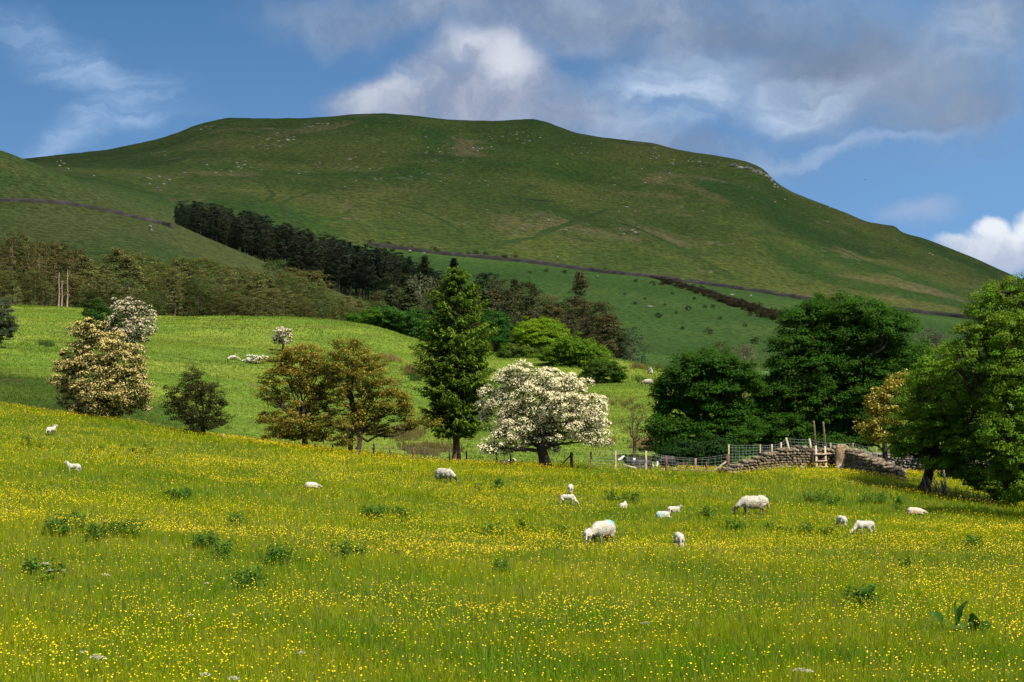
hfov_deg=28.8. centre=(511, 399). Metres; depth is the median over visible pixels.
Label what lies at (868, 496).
weed
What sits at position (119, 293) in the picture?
woodland tree
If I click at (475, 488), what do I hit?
weed
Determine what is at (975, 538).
weed
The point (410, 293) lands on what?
woodland tree
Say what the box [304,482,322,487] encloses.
lamb
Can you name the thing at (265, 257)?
pine tree
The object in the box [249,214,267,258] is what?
pine tree
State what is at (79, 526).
weed
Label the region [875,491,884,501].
weed
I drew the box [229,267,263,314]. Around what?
woodland tree
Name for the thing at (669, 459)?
cow
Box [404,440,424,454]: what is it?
rush tuft
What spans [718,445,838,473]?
drystone wall
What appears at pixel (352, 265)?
pine tree
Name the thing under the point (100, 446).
weed
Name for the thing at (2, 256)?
pine tree
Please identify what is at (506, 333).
broadleaf tree
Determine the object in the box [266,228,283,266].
pine tree
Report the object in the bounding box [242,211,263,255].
pine tree
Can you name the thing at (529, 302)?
woodland tree
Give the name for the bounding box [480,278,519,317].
pine tree
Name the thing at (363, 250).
pine tree
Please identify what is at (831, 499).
weed
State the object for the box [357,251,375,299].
pine tree
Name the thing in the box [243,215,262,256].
pine tree
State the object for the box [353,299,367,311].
woodland tree
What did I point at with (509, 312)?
woodland tree
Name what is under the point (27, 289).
woodland tree
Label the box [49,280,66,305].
woodland tree
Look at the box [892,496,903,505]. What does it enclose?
weed
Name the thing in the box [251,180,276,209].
path
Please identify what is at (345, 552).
weed
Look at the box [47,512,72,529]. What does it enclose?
weed
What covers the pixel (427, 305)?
woodland tree
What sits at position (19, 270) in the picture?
pine tree
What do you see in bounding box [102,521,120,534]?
weed
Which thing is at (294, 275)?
woodland tree
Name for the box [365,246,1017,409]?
valley side
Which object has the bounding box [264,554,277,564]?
weed
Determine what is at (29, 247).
pine tree
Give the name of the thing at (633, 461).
cow
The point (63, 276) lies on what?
woodland tree
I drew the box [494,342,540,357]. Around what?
willow bush
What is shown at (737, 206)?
hill
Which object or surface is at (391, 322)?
broadleaf bush
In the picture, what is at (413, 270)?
pine tree
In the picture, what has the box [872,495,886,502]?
weed
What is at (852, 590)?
weed
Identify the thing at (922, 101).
sky
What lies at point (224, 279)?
woodland tree
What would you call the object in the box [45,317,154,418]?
hawthorn tree
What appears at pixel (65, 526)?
weed
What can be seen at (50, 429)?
lamb
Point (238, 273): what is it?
woodland tree
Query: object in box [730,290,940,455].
sycamore tree
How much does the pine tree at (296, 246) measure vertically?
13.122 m
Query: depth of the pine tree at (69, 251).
316.05 m
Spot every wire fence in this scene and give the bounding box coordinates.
[287,442,591,467]
[597,451,729,472]
[728,438,877,456]
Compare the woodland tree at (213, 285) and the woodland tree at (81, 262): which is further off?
the woodland tree at (81, 262)
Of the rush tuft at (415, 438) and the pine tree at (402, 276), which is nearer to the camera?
the rush tuft at (415, 438)
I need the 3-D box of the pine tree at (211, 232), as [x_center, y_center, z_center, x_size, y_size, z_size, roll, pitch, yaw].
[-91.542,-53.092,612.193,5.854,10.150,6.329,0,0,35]
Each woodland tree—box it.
[0,270,15,300]
[0,274,19,301]
[1,271,24,304]
[15,270,52,305]
[18,282,38,304]
[36,283,56,305]
[49,273,83,307]
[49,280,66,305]
[57,274,91,306]
[60,254,108,307]
[71,285,97,307]
[74,260,101,305]
[83,270,125,311]
[85,289,103,307]
[86,275,111,306]
[89,253,157,293]
[95,263,109,298]
[96,256,169,293]
[100,247,143,295]
[100,275,125,306]
[101,277,145,305]
[107,255,157,311]
[107,291,116,311]
[116,248,154,286]
[125,264,163,314]
[131,268,168,309]
[131,290,142,314]
[134,293,156,314]
[136,256,168,284]
[138,277,168,314]
[141,261,180,296]
[141,289,162,314]
[151,291,173,315]
[154,268,189,315]
[156,256,226,307]
[157,266,206,315]
[160,274,188,315]
[163,272,199,315]
[166,280,195,316]
[167,260,183,295]
[170,263,203,312]
[172,275,219,316]
[182,257,226,313]
[184,270,218,315]
[184,278,221,315]
[185,269,238,311]
[194,265,240,309]
[196,273,233,314]
[198,286,233,315]
[203,265,258,314]
[212,268,245,315]
[212,292,239,315]
[216,270,253,311]
[223,283,263,314]
[225,293,244,315]
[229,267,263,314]
[231,297,254,315]
[237,272,272,316]
[243,288,267,315]
[244,270,274,315]
[254,258,297,311]
[254,288,279,315]
[263,278,286,315]
[263,288,285,316]
[269,277,299,315]
[269,288,297,316]
[274,267,314,315]
[283,283,323,316]
[284,277,310,308]
[285,270,339,306]
[287,294,312,316]
[289,276,311,314]
[295,285,338,319]
[296,299,315,317]
[298,299,327,317]
[308,294,342,318]
[310,279,330,317]
[319,294,343,317]
[325,296,346,320]
[328,306,342,319]
[336,296,359,320]
[338,296,365,317]
[339,306,352,320]
[352,308,364,315]
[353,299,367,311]
[362,301,393,325]
[369,293,384,307]
[381,284,409,307]
[384,285,399,310]
[398,295,417,337]
[400,284,423,338]
[412,298,438,334]
[414,304,439,338]
[431,286,445,342]
[460,285,489,347]
[461,309,482,352]
[470,290,498,354]
[478,288,504,307]
[481,301,522,353]
[494,289,542,352]
[494,304,525,347]
[495,315,521,354]
[514,310,536,353]
[520,295,537,318]
[539,301,580,353]
[542,303,568,346]
[559,315,581,336]
[561,296,580,324]
[569,323,599,343]
[578,300,595,334]
[589,314,621,356]
[615,337,637,360]
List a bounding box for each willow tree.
[509,315,569,352]
[532,332,614,368]
[577,359,628,383]
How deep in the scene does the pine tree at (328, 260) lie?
617.74 m
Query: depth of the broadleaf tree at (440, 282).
398.94 m
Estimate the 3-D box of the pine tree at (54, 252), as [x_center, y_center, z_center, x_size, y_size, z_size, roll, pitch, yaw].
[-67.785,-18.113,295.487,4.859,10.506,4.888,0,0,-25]
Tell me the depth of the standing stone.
98.94 m
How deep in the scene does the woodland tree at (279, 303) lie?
280.09 m
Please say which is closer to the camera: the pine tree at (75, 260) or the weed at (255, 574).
the weed at (255, 574)
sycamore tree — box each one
[636,345,771,463]
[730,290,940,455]
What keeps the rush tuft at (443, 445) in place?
on the pasture
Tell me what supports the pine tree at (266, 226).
on the spur
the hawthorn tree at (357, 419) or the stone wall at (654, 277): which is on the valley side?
the stone wall at (654, 277)
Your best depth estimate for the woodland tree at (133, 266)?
295.39 m
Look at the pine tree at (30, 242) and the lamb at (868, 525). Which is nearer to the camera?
the lamb at (868, 525)
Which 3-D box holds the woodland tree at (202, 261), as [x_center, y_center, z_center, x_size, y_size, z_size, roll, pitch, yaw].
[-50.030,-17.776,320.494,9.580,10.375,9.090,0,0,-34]
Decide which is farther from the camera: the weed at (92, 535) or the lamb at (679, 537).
the lamb at (679, 537)
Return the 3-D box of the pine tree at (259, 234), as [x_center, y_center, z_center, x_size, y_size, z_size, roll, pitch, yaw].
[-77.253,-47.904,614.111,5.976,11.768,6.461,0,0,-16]
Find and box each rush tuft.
[389,431,405,438]
[397,439,416,450]
[400,363,408,370]
[403,441,419,451]
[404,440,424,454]
[406,430,422,440]
[411,431,422,437]
[414,425,426,433]
[419,442,437,454]
[422,443,439,455]
[435,439,451,451]
[441,441,452,451]
[603,435,617,443]
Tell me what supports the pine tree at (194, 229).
on the spur
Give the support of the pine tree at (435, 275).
on the valley side
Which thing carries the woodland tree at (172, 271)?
on the spur
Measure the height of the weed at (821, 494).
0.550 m
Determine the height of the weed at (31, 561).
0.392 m
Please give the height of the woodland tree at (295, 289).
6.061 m
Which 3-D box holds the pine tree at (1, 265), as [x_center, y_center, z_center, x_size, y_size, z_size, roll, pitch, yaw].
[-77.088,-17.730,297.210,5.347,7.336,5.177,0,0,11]
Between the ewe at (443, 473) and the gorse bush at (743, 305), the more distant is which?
the gorse bush at (743, 305)
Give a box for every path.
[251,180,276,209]
[276,189,316,233]
[380,200,464,232]
[474,208,617,249]
[511,196,556,202]
[621,222,719,269]
[749,230,880,266]
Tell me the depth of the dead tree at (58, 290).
277.95 m
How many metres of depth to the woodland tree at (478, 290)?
340.34 m
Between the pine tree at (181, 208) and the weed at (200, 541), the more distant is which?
the pine tree at (181, 208)
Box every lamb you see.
[46,424,57,435]
[64,461,80,471]
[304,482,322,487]
[559,494,578,503]
[567,484,573,493]
[582,528,592,543]
[619,501,627,507]
[654,509,672,517]
[666,505,682,511]
[673,532,684,546]
[835,515,847,526]
[850,520,874,533]
[907,507,927,514]
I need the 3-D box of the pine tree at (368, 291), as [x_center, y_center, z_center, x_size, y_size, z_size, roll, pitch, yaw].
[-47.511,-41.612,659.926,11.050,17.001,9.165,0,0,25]
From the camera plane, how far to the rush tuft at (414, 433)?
136.37 m
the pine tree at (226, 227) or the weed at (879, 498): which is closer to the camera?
the weed at (879, 498)
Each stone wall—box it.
[0,197,174,228]
[370,242,978,319]
[650,275,813,323]
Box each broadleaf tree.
[393,293,422,309]
[411,310,449,341]
[428,280,450,299]
[477,308,513,351]
[517,282,545,305]
[525,293,576,331]
[580,300,621,355]
[598,315,628,359]
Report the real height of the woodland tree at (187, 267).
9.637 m
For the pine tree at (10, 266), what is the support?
on the spur
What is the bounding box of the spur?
[0,150,364,317]
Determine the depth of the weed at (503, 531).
57.77 m
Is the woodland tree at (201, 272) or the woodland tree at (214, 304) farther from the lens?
the woodland tree at (201, 272)
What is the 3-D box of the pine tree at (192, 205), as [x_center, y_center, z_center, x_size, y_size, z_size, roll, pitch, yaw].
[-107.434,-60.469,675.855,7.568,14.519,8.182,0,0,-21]
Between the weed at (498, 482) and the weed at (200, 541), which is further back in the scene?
the weed at (498, 482)
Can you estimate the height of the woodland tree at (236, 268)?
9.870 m
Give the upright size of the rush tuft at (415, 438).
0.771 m
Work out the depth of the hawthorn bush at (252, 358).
196.62 m
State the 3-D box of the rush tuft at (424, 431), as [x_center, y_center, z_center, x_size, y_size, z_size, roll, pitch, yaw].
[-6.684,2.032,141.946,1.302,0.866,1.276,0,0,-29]
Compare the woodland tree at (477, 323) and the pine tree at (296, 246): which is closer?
the woodland tree at (477, 323)
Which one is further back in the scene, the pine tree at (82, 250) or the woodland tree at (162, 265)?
the pine tree at (82, 250)
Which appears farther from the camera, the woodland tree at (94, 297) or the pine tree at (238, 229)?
the pine tree at (238, 229)
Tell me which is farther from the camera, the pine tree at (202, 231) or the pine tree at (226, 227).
the pine tree at (202, 231)
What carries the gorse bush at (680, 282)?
on the valley side
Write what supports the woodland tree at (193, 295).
on the pasture
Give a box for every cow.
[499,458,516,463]
[617,456,653,469]
[656,456,675,468]
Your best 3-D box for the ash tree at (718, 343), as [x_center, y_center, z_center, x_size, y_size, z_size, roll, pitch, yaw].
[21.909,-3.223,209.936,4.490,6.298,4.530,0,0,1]
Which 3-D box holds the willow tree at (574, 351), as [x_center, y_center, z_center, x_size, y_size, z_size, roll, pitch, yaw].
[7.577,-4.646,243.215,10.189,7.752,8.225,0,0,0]
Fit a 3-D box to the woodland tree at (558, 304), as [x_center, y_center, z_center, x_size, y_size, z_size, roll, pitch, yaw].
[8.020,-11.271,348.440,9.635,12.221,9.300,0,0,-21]
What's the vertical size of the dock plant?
0.608 m
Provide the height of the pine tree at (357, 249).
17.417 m
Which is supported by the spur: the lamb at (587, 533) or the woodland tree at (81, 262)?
the woodland tree at (81, 262)
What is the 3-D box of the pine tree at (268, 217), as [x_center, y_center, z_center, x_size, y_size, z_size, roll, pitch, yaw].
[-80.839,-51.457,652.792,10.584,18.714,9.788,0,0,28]
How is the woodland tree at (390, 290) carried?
on the valley side
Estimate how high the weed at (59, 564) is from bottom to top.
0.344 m
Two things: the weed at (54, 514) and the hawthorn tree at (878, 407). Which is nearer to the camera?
the weed at (54, 514)
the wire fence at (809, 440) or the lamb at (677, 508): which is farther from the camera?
the wire fence at (809, 440)
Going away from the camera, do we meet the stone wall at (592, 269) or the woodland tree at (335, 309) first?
the woodland tree at (335, 309)
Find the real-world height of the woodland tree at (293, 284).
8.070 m
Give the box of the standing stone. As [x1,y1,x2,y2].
[835,444,848,469]
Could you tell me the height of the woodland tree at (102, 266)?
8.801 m
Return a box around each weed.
[19,556,44,573]
[22,435,39,444]
[27,557,54,572]
[38,573,56,580]
[42,518,60,533]
[42,566,64,574]
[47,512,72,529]
[50,525,67,536]
[53,522,71,533]
[56,559,71,571]
[71,509,90,524]
[72,521,85,530]
[83,529,102,541]
[87,521,101,533]
[88,522,117,538]
[92,444,103,450]
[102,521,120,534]
[110,524,124,534]
[112,521,135,528]
[121,525,135,535]
[122,518,151,529]
[122,526,137,537]
[125,519,145,527]
[142,446,154,453]
[164,489,178,500]
[174,488,189,500]
[187,533,199,542]
[187,539,199,547]
[190,534,204,548]
[199,533,232,549]
[203,542,230,559]
[209,539,233,551]
[223,566,263,588]
[227,511,249,524]
[232,571,267,590]
[251,567,266,583]
[257,542,286,563]
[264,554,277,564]
[265,547,289,558]
[273,545,299,559]
[329,541,365,559]
[342,541,355,552]
[351,545,367,555]
[361,505,378,518]
[367,504,385,515]
[370,507,382,519]
[374,504,385,512]
[386,507,393,514]
[396,509,410,517]
[399,508,409,517]
[474,483,483,490]
[478,521,499,534]
[490,477,502,486]
[492,483,501,489]
[493,560,511,573]
[494,560,513,572]
[496,527,512,536]
[514,518,533,531]
[605,489,622,499]
[624,491,641,499]
[699,505,718,515]
[705,511,713,518]
[725,517,736,528]
[729,521,744,530]
[761,521,773,529]
[797,525,810,533]
[799,492,816,501]
[814,494,825,500]
[816,488,829,500]
[826,494,844,505]
[843,584,858,601]
[843,584,878,605]
[857,496,872,504]
[857,583,883,607]
[862,492,873,500]
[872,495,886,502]
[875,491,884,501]
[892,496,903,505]
[898,557,914,567]
[961,538,978,548]
[966,534,984,548]
[971,534,984,546]
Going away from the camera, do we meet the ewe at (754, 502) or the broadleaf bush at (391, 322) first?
the ewe at (754, 502)
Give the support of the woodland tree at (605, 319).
on the valley side
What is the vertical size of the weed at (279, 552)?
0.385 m
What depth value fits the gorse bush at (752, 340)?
543.94 m
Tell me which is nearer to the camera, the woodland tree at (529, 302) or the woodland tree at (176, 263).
the woodland tree at (176, 263)
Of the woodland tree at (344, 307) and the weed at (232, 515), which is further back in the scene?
the woodland tree at (344, 307)
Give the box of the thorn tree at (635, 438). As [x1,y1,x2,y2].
[612,399,655,457]
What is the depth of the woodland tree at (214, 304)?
281.64 m
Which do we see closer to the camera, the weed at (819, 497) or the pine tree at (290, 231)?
the weed at (819, 497)
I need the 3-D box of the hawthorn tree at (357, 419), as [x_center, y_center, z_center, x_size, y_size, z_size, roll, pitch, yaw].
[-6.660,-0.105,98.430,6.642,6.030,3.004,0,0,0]
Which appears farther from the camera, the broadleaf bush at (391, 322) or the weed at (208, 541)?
the broadleaf bush at (391, 322)
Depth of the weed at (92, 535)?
43.66 m
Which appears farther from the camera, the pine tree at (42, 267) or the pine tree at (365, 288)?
the pine tree at (365, 288)
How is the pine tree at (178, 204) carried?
on the spur
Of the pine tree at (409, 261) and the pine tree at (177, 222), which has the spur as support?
the pine tree at (177, 222)
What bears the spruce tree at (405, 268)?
on the valley side
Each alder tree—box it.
[879,337,1015,493]
[935,270,1023,505]
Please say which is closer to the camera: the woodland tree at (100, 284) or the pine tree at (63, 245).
the woodland tree at (100, 284)
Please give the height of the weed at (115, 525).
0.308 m
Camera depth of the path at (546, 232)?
952.58 m
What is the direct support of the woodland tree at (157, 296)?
on the pasture
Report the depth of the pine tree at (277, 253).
630.52 m
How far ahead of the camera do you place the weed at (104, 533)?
44.18 m
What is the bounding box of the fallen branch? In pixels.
[227,354,240,360]
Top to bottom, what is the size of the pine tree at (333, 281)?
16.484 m
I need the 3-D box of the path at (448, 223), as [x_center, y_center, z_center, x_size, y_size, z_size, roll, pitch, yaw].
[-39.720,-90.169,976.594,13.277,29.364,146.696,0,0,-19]
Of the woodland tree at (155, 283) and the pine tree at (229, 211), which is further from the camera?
the pine tree at (229, 211)
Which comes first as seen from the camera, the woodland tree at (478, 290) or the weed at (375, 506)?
the weed at (375, 506)
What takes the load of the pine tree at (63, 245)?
on the spur
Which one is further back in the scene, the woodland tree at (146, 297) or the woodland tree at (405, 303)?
the woodland tree at (405, 303)
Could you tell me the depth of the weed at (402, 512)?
63.28 m
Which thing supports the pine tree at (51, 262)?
on the spur
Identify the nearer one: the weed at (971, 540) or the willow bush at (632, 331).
the weed at (971, 540)
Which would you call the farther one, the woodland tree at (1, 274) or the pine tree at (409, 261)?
the pine tree at (409, 261)
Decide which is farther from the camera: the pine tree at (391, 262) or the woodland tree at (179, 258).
the pine tree at (391, 262)
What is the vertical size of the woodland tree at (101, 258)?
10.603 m
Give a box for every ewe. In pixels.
[435,468,457,482]
[585,520,615,544]
[732,495,769,514]
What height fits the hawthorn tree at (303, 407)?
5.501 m
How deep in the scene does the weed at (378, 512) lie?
61.99 m
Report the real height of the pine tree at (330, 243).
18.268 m
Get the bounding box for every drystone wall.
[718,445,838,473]
[843,448,907,479]
[868,452,994,477]
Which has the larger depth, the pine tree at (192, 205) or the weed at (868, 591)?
the pine tree at (192, 205)
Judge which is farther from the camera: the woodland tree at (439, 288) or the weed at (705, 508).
the woodland tree at (439, 288)
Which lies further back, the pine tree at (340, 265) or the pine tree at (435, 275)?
the pine tree at (340, 265)
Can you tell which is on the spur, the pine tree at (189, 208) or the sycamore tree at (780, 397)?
the pine tree at (189, 208)
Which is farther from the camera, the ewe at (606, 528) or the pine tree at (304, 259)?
the pine tree at (304, 259)
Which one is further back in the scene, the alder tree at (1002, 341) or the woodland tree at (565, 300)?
the woodland tree at (565, 300)
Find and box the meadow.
[0,406,1023,681]
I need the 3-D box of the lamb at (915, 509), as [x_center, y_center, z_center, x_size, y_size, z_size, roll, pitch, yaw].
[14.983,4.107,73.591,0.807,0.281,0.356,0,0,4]
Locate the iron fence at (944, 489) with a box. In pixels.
[923,470,991,502]
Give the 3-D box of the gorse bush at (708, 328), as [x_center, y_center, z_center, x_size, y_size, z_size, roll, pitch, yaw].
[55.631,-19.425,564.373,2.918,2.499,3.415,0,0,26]
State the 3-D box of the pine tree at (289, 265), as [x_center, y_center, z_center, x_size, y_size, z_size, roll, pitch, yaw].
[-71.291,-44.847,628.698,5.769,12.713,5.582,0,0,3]
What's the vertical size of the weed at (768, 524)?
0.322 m
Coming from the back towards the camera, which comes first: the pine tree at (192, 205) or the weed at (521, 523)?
the pine tree at (192, 205)
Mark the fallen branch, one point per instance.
(231, 356)
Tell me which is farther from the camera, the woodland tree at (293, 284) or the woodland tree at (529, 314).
the woodland tree at (293, 284)
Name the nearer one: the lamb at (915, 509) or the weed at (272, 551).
the weed at (272, 551)
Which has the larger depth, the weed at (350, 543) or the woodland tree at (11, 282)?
the woodland tree at (11, 282)
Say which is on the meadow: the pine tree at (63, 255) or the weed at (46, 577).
the weed at (46, 577)
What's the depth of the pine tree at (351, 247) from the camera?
651.03 m
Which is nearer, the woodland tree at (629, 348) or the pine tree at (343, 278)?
the woodland tree at (629, 348)
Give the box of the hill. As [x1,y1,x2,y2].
[25,113,1023,321]
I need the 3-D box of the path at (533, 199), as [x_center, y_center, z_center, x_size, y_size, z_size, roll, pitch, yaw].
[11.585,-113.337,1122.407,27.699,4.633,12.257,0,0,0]
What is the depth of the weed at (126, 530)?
44.81 m
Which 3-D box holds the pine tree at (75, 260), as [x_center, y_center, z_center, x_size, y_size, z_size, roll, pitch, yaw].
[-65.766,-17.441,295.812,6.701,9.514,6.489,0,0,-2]
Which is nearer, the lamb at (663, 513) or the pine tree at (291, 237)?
the lamb at (663, 513)
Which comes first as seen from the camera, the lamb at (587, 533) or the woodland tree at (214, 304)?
the lamb at (587, 533)
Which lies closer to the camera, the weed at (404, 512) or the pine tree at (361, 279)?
the weed at (404, 512)
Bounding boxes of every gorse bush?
[671,279,681,286]
[701,289,711,296]
[704,327,713,334]
[740,302,749,309]
[748,303,761,311]
[750,337,758,343]
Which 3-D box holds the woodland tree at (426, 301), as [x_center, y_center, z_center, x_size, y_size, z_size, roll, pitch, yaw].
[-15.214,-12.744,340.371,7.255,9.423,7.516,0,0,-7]
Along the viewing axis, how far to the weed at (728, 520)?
63.34 m
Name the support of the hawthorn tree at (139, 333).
on the pasture
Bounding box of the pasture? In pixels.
[0,305,998,469]
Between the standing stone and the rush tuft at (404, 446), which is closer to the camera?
the standing stone
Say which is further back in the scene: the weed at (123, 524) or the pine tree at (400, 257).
the pine tree at (400, 257)
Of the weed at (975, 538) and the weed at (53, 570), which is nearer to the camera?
the weed at (53, 570)
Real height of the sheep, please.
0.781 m
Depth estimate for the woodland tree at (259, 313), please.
278.88 m
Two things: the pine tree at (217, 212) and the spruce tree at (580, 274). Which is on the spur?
the pine tree at (217, 212)
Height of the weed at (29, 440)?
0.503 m
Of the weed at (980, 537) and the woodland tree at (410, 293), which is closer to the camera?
the weed at (980, 537)
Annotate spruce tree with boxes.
[398,264,410,290]
[408,266,500,461]
[415,254,433,297]
[446,258,460,293]
[510,279,521,312]
[561,270,596,337]
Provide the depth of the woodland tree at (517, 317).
326.01 m
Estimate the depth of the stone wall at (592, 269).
797.12 m
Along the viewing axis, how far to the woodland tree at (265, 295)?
286.66 m
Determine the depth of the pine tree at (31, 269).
298.80 m
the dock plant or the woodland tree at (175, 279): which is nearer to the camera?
the dock plant
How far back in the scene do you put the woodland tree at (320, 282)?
320.24 m
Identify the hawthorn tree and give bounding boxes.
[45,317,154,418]
[104,296,158,347]
[254,343,346,448]
[271,326,292,350]
[311,336,444,453]
[472,359,616,468]
[853,369,908,461]
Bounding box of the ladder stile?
[812,421,832,467]
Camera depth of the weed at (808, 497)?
78.49 m
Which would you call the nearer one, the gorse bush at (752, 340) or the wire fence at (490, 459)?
the wire fence at (490, 459)
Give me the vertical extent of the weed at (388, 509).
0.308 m
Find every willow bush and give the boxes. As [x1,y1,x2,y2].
[0,294,20,343]
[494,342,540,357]
[613,326,650,363]
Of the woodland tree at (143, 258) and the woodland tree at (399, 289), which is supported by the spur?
the woodland tree at (143, 258)
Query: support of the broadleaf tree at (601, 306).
on the valley side
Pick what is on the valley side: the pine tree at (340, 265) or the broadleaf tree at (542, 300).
the broadleaf tree at (542, 300)
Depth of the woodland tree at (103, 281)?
284.02 m
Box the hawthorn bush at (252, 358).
[241,354,267,363]
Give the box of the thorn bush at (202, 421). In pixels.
[160,361,238,436]
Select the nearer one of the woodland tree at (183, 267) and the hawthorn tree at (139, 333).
the hawthorn tree at (139, 333)
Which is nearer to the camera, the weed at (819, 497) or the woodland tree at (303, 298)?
the weed at (819, 497)
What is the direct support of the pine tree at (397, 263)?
on the valley side
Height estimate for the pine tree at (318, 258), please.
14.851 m
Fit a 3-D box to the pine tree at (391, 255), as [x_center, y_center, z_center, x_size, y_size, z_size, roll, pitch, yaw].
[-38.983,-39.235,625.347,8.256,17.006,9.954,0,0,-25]
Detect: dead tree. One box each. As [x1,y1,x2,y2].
[50,272,62,305]
[58,280,68,305]
[63,272,68,306]
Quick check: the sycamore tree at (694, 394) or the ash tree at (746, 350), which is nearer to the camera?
the sycamore tree at (694, 394)
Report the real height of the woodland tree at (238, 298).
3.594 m
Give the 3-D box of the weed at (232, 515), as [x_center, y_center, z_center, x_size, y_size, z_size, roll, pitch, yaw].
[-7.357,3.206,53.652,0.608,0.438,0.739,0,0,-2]
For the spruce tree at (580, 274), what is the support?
on the valley side
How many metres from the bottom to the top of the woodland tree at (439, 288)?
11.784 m
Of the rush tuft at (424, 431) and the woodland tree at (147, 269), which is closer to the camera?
the rush tuft at (424, 431)
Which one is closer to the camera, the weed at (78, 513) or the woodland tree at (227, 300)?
the weed at (78, 513)
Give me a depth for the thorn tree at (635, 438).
115.96 m
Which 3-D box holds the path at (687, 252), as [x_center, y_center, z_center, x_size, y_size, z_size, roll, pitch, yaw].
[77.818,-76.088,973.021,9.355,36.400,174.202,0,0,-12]
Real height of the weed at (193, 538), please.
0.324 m
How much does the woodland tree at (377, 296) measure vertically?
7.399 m
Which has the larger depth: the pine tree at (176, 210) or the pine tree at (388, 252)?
the pine tree at (388, 252)
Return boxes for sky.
[0,0,1023,278]
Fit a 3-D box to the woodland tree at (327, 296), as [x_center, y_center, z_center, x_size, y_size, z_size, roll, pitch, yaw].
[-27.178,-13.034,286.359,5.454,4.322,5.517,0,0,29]
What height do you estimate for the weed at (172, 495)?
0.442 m
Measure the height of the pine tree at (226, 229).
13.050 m
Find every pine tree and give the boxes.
[0,231,37,303]
[0,239,28,302]
[0,247,20,296]
[0,251,14,280]
[0,259,14,293]
[1,237,26,303]
[13,259,38,304]
[15,243,43,302]
[16,240,52,303]
[18,247,60,304]
[28,241,66,300]
[33,247,58,303]
[38,243,71,305]
[43,241,74,281]
[48,244,74,302]
[48,251,90,305]
[57,249,86,285]
[63,247,90,298]
[173,200,192,225]
[174,207,179,219]
[175,212,181,225]
[176,203,186,228]
[179,208,190,227]
[182,205,192,228]
[187,200,202,229]
[188,208,196,230]
[188,212,199,231]
[190,204,201,233]
[191,202,210,234]
[195,209,209,235]
[203,203,221,239]
[204,211,222,239]
[209,205,223,241]
[213,207,238,245]
[213,213,228,243]
[217,213,236,246]
[217,216,234,245]
[227,217,242,249]
[228,218,245,249]
[233,214,253,252]
[234,218,254,253]
[235,211,252,254]
[241,212,260,254]
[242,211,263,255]
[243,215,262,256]
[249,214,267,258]
[253,225,268,259]
[254,214,275,261]
[255,220,269,259]
[257,224,277,262]
[259,224,278,262]
[259,226,288,262]
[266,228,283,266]
[270,236,290,264]
[272,222,299,269]
[277,238,293,269]
[287,231,304,274]
[290,237,305,274]
[293,232,321,279]
[295,229,316,277]
[297,239,312,274]
[300,243,326,281]
[308,240,330,276]
[315,233,332,279]
[321,248,338,288]
[323,239,337,288]
[324,239,351,292]
[324,247,338,289]
[331,247,350,292]
[331,248,356,294]
[337,263,353,294]
[342,241,354,295]
[345,245,364,298]
[347,255,363,297]
[349,252,373,299]
[351,247,369,298]
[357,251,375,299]
[360,246,386,293]
[361,248,374,298]
[367,249,385,291]
[371,271,419,302]
[374,249,393,283]
[376,248,399,288]
[380,258,395,286]
[388,252,407,271]
[389,259,403,284]
[405,256,413,284]
[408,262,422,286]
[421,268,437,287]
[432,270,446,283]
[472,272,503,297]
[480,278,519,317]
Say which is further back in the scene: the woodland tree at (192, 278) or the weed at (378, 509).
the woodland tree at (192, 278)
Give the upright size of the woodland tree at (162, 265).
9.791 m
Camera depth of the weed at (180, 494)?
62.27 m
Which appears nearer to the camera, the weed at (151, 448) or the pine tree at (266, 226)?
the weed at (151, 448)
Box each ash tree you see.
[404,272,436,299]
[711,339,739,381]
[732,343,760,396]
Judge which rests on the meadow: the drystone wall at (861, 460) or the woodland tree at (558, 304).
the drystone wall at (861, 460)
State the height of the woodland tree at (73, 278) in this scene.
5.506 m
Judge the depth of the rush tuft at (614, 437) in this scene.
131.28 m
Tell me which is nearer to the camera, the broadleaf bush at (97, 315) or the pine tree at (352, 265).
the broadleaf bush at (97, 315)
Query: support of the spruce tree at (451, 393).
on the pasture
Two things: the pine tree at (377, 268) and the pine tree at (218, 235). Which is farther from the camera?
the pine tree at (218, 235)
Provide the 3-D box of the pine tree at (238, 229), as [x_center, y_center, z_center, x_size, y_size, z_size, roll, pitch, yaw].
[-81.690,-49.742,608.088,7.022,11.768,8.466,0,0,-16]
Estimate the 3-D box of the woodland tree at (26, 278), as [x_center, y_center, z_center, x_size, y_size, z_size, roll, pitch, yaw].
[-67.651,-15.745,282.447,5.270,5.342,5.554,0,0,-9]
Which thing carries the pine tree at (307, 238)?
on the spur
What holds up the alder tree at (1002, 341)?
on the meadow
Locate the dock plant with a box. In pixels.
[929,600,992,633]
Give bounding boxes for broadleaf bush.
[81,298,124,344]
[344,307,387,324]
[366,305,434,337]
[652,433,743,469]
[912,328,957,371]
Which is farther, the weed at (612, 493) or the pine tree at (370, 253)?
the pine tree at (370, 253)
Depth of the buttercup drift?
49.61 m
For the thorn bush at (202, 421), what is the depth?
99.64 m
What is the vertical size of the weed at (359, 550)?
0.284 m
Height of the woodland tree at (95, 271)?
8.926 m
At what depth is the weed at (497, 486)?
77.81 m
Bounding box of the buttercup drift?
[0,403,1023,681]
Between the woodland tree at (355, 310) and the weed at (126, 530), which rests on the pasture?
the woodland tree at (355, 310)
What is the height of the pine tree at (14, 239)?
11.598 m
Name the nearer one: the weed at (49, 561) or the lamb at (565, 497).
the weed at (49, 561)
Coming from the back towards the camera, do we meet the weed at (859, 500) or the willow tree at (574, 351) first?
the willow tree at (574, 351)
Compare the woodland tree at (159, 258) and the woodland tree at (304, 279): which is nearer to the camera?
the woodland tree at (304, 279)

